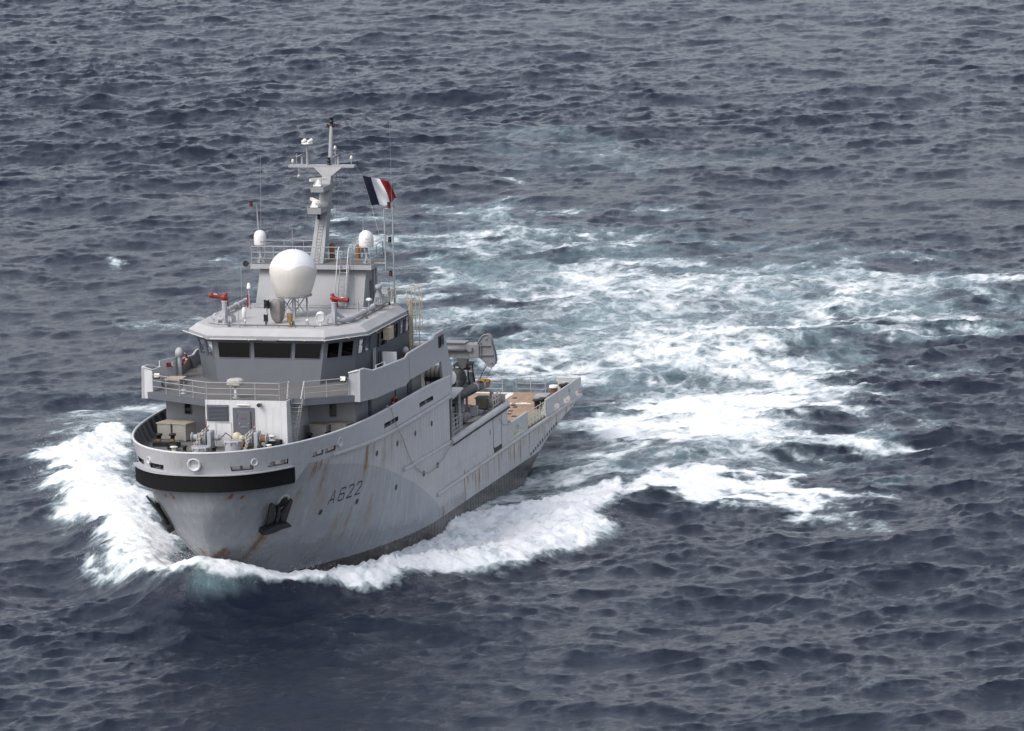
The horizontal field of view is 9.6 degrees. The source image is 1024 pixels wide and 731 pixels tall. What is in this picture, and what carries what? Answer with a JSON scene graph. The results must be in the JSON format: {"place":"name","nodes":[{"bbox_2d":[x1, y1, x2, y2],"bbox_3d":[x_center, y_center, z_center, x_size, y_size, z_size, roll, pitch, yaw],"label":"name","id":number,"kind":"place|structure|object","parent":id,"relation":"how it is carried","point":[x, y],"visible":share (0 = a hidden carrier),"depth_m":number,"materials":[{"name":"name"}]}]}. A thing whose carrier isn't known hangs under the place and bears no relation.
{"place":"outdoors","nodes":[
{"label":"outdoors","id":0,"kind":"place"},
{"bbox_2d":[424,365,440,385],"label":"life raft canister","id":1,"kind":"object","parent":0,"point":[431,374],"visible":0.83,"depth_m":393.09,"materials":[{"name":"grey plastic"}]},
{"bbox_2d":[456,412,470,423],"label":"tarpaulin bundle","id":2,"kind":"object","parent":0,"point":[465,416],"visible":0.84,"depth_m":399.53,"materials":[{"name":"grey fabric"}]},
{"bbox_2d":[0,0,1023,730],"bbox_3d":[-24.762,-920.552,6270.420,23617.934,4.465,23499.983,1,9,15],"label":"sea","id":3,"kind":"structure","parent":0,"point":[750,272],"depth_m":470.31,"materials":[{"name":"liquid"}]},
{"bbox_2d":[26,411,637,588],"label":"spray","id":4,"kind":"object","parent":3,"relation":"on","point":[193,547],"visible":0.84,"depth_m":379.92,"materials":[{"name":"white liquid"}]},
{"bbox_2d":[132,117,582,572],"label":"naval ship","id":5,"kind":"object","parent":3,"relation":"on","point":[336,343],"visible":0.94,"depth_m":378.19,"materials":[{"name":"paint"}]},
{"bbox_2d":[146,495,174,532],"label":"anchor","id":6,"kind":"object","parent":5,"relation":"attached to","point":[167,525],"visible":1,"depth_m":368.96,"materials":[{"name":"black paint"}]},
{"bbox_2d":[156,419,179,439],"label":"storage crate","id":7,"kind":"object","parent":5,"relation":"on","point":[165,428],"visible":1,"depth_m":375.20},
{"bbox_2d":[162,376,186,385],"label":"deck chest","id":8,"kind":"object","parent":5,"relation":"on","point":[172,380],"visible":0.94,"depth_m":378.01,"materials":[{"name":"beige plastic"}]},
{"bbox_2d":[171,420,196,441],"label":"storage crate","id":9,"kind":"object","parent":5,"relation":"on","point":[183,429],"visible":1,"depth_m":374.62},
{"bbox_2d":[182,353,187,365],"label":"lifebuoy","id":10,"kind":"object","parent":5,"relation":"hanging from","point":[186,359],"visible":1,"depth_m":382.90,"materials":[{"name":"orange plastic"}]},
{"bbox_2d":[226,378,244,397],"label":"covered gun","id":11,"kind":"object","parent":5,"relation":"on","point":[235,385],"visible":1,"depth_m":372.34,"materials":[{"name":"fabric"}]},
{"bbox_2d":[258,498,292,535],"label":"anchor","id":12,"kind":"object","parent":5,"relation":"attached to","point":[277,517],"visible":1,"depth_m":367.40,"materials":[{"name":"black paint"}]},
{"bbox_2d":[269,298,284,322],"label":"canvas cover","id":13,"kind":"object","parent":5,"relation":"on","point":[277,309],"visible":1,"depth_m":379.55,"materials":[{"name":"white fabric"}]},
{"bbox_2d":[309,422,330,437],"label":"storage crate","id":14,"kind":"object","parent":5,"relation":"on","point":[318,429],"visible":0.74,"depth_m":373.95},
{"bbox_2d":[329,421,351,431],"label":"storage crate","id":15,"kind":"object","parent":5,"relation":"on","point":[336,425],"visible":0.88,"depth_m":374.00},
{"bbox_2d":[357,169,395,239],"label":"flag","id":16,"kind":"object","parent":5,"relation":"attached to","point":[378,191],"visible":0.98,"depth_m":390.40,"materials":[{"name":"multicoloured fabric"}]},
{"bbox_2d":[392,396,397,403],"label":"lifebuoy","id":17,"kind":"object","parent":5,"relation":"hanging from","point":[395,399],"visible":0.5,"depth_m":384.25,"materials":[{"name":"orange plastic"}]},
{"bbox_2d":[386,405,454,473],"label":"mooring rope","id":18,"kind":"object","parent":5,"relation":"hanging from","point":[406,448],"visible":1,"depth_m":384.68,"materials":[{"name":"grey fabric"}]},
{"bbox_2d":[452,371,456,428],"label":"post","id":19,"kind":"object","parent":5,"relation":"on","point":[454,380],"visible":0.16,"depth_m":397.17,"materials":[{"name":"grey metal"}]},
{"bbox_2d":[414,333,497,386],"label":"deck crane","id":20,"kind":"object","parent":5,"relation":"on","point":[463,352],"visible":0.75,"depth_m":403.14,"materials":[{"name":"grey paint"}]},
{"bbox_2d":[452,361,491,404],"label":"inflatable boat","id":21,"kind":"object","parent":5,"relation":"on","point":[469,384],"visible":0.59,"depth_m":403.84,"materials":[{"name":"black fabric"}]},
{"bbox_2d":[467,416,482,421],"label":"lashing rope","id":22,"kind":"object","parent":5,"relation":"on","point":[474,418],"visible":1,"depth_m":399.59,"materials":[{"name":"grey"}]}
]}

